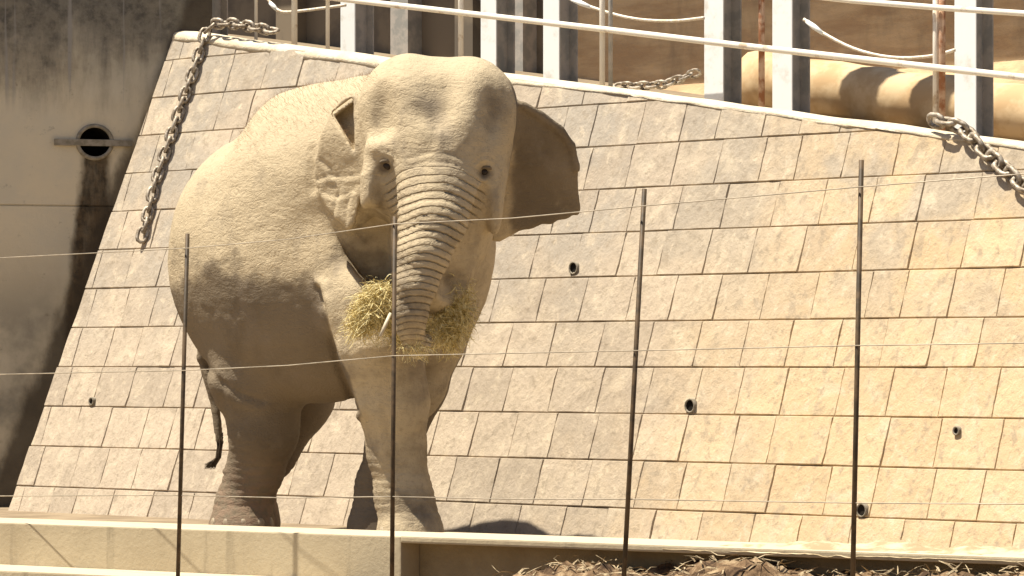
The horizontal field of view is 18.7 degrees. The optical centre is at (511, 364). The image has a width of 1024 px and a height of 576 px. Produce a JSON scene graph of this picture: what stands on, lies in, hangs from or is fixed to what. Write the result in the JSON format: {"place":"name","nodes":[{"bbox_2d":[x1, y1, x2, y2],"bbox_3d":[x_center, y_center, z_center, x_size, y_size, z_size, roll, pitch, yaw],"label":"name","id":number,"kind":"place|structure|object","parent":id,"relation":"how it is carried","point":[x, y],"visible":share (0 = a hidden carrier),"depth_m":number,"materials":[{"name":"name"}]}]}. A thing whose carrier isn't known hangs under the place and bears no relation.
{"place":"outdoors","nodes":[
{"label":"outdoors","id":0,"kind":"place"},
{"bbox_2d":[0,507,556,535],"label":"enclosure floor","id":1,"kind":"structure","parent":0,"point":[5,512],"depth_m":19.27,"materials":[{"name":"beige concrete"}]},
{"bbox_2d":[168,53,579,531],"bbox_3d":[-0.902,-0.323,16.914,1.273,2.554,2.944,0,0,-39],"label":"elephant","id":2,"kind":"object","parent":1,"relation":"on","point":[408,138],"visible":0.94,"depth_m":16.34},
{"bbox_2d":[335,273,487,365],"bbox_3d":[-0.506,-0.251,15.867,0.691,0.534,0.647,0,0,22],"label":"hay bundle","id":3,"kind":"object","parent":2,"relation":"on","point":[371,314],"visible":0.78,"depth_m":15.79,"materials":[{"name":"yellow plant"}]},
{"bbox_2d":[8,31,1023,548],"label":"retaining wall","id":4,"kind":"structure","parent":1,"relation":"on","point":[730,281],"depth_m":17.42,"materials":[{"name":"stone"}]},
{"bbox_2d":[135,17,279,243],"bbox_3d":[-1.998,-1.555,20.653,0.951,1.524,0.456,0,0,0],"label":"chain","id":5,"kind":"object","parent":4,"relation":"hanging from","point":[197,60],"visible":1,"depth_m":20.65,"materials":[{"name":"metal"}]},
{"bbox_2d":[254,0,1023,130],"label":"railing","id":6,"kind":"object","parent":4,"relation":"on","point":[938,67],"visible":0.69,"depth_m":18.25,"materials":[{"name":"metal"}]},
{"bbox_2d":[613,68,701,89],"bbox_3d":[0.850,-1.673,18.346,0.650,0.107,0.058,0,0,40],"label":"chain","id":7,"kind":"object","parent":4,"relation":"on","point":[672,80],"visible":1,"depth_m":18.31,"materials":[{"name":"metal"}]},
{"bbox_2d":[926,112,1023,194],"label":"chain","id":8,"kind":"object","parent":4,"relation":"on","point":[941,121],"visible":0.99,"depth_m":16.48,"materials":[{"name":"metal"}]},
{"bbox_2d":[228,34,703,98],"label":"raised ground","id":9,"kind":"structure","parent":0,"point":[677,93],"depth_m":27.17,"materials":[{"name":"beige concrete"}]},
{"bbox_2d":[212,0,227,35],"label":"steel beam","id":10,"kind":"structure","parent":9,"relation":"on","point":[219,8],"depth_m":22.47,"materials":[{"name":"grey metal"}]},
{"bbox_2d":[341,2,373,54],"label":"steel beam","id":11,"kind":"structure","parent":9,"relation":"on","point":[357,27],"depth_m":21.79,"materials":[{"name":"white metal"}]},
{"bbox_2d":[267,0,346,12],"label":"wire rope","id":12,"kind":"object","parent":11,"relation":"attached to","point":[273,6],"visible":0.96,"depth_m":21.69,"materials":[{"name":"white paint"}]},
{"bbox_2d":[481,0,514,73],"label":"steel beam","id":13,"kind":"structure","parent":9,"relation":"on","point":[498,43],"depth_m":20.97,"materials":[{"name":"white metal"}]},
{"bbox_2d":[543,0,577,81],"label":"steel beam","id":14,"kind":"structure","parent":9,"relation":"on","point":[560,53],"depth_m":20.61,"materials":[{"name":"white metal"}]},
{"bbox_2d":[228,0,1023,94],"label":"building","id":15,"kind":"structure","parent":9,"relation":"on","point":[890,31],"depth_m":27.71,"materials":[{"name":"paint"}]},
{"bbox_2d":[704,0,741,103],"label":"steel beam","id":16,"kind":"structure","parent":9,"relation":"on","point":[723,66],"depth_m":19.73,"materials":[{"name":"white metal"}]},
{"bbox_2d":[570,0,704,22],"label":"wire rope","id":17,"kind":"object","parent":16,"relation":"attached to","point":[582,3],"visible":0.94,"depth_m":19.86,"materials":[{"name":"white paint"}]},
{"bbox_2d":[772,0,809,112],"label":"steel beam","id":18,"kind":"structure","parent":9,"relation":"on","point":[790,74],"depth_m":19.39,"materials":[{"name":"white metal"}]},
{"bbox_2d":[742,51,1023,140],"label":"log","id":19,"kind":"object","parent":9,"relation":"on","point":[841,89],"visible":0.5,"depth_m":19.89,"materials":[{"name":"beige wood"}]},
{"bbox_2d":[955,0,992,136],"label":"steel beam","id":20,"kind":"structure","parent":9,"relation":"on","point":[974,49],"depth_m":18.53,"materials":[{"name":"white metal"}]},
{"bbox_2d":[803,18,955,59],"bbox_3d":[2.196,-1.970,18.717,1.085,0.303,0.036,0,0,40],"label":"wire rope","id":21,"kind":"object","parent":20,"relation":"attached to","point":[814,27],"visible":0.94,"depth_m":18.77,"materials":[{"name":"white paint"}]},
{"label":"ground","id":22,"kind":"structure","parent":0,"visible":0},
{"bbox_2d":[0,0,211,506],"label":"side wall","id":23,"kind":"structure","parent":22,"relation":"on","point":[79,79],"depth_m":20.91,"materials":[{"name":"grey concrete"}]},
{"bbox_2d":[0,518,1023,575],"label":"concrete wall","id":24,"kind":"structure","parent":22,"relation":"on","point":[41,547],"depth_m":15.28,"materials":[{"name":"beige concrete"}]},
{"bbox_2d":[668,540,1023,561],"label":"sand drift","id":25,"kind":"object","parent":24,"relation":"on","point":[891,546],"visible":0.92,"depth_m":13.90,"materials":[{"name":"beige sand"}]},
{"bbox_2d":[0,160,1023,575],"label":"wire fence","id":26,"kind":"object","parent":22,"relation":"on","point":[392,496],"visible":1,"depth_m":13.30,"materials":[{"name":"black metal"}]},
{"bbox_2d":[502,558,1023,575],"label":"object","id":27,"kind":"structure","parent":22,"relation":"on","point":[732,568],"depth_m":13.74,"materials":[{"name":"plant"}]},
{"bbox_2d":[492,552,1023,575],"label":"straw","id":28,"kind":"object","parent":27,"relation":"on","point":[588,568],"visible":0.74,"depth_m":13.69,"materials":[{"name":"brown plant"}]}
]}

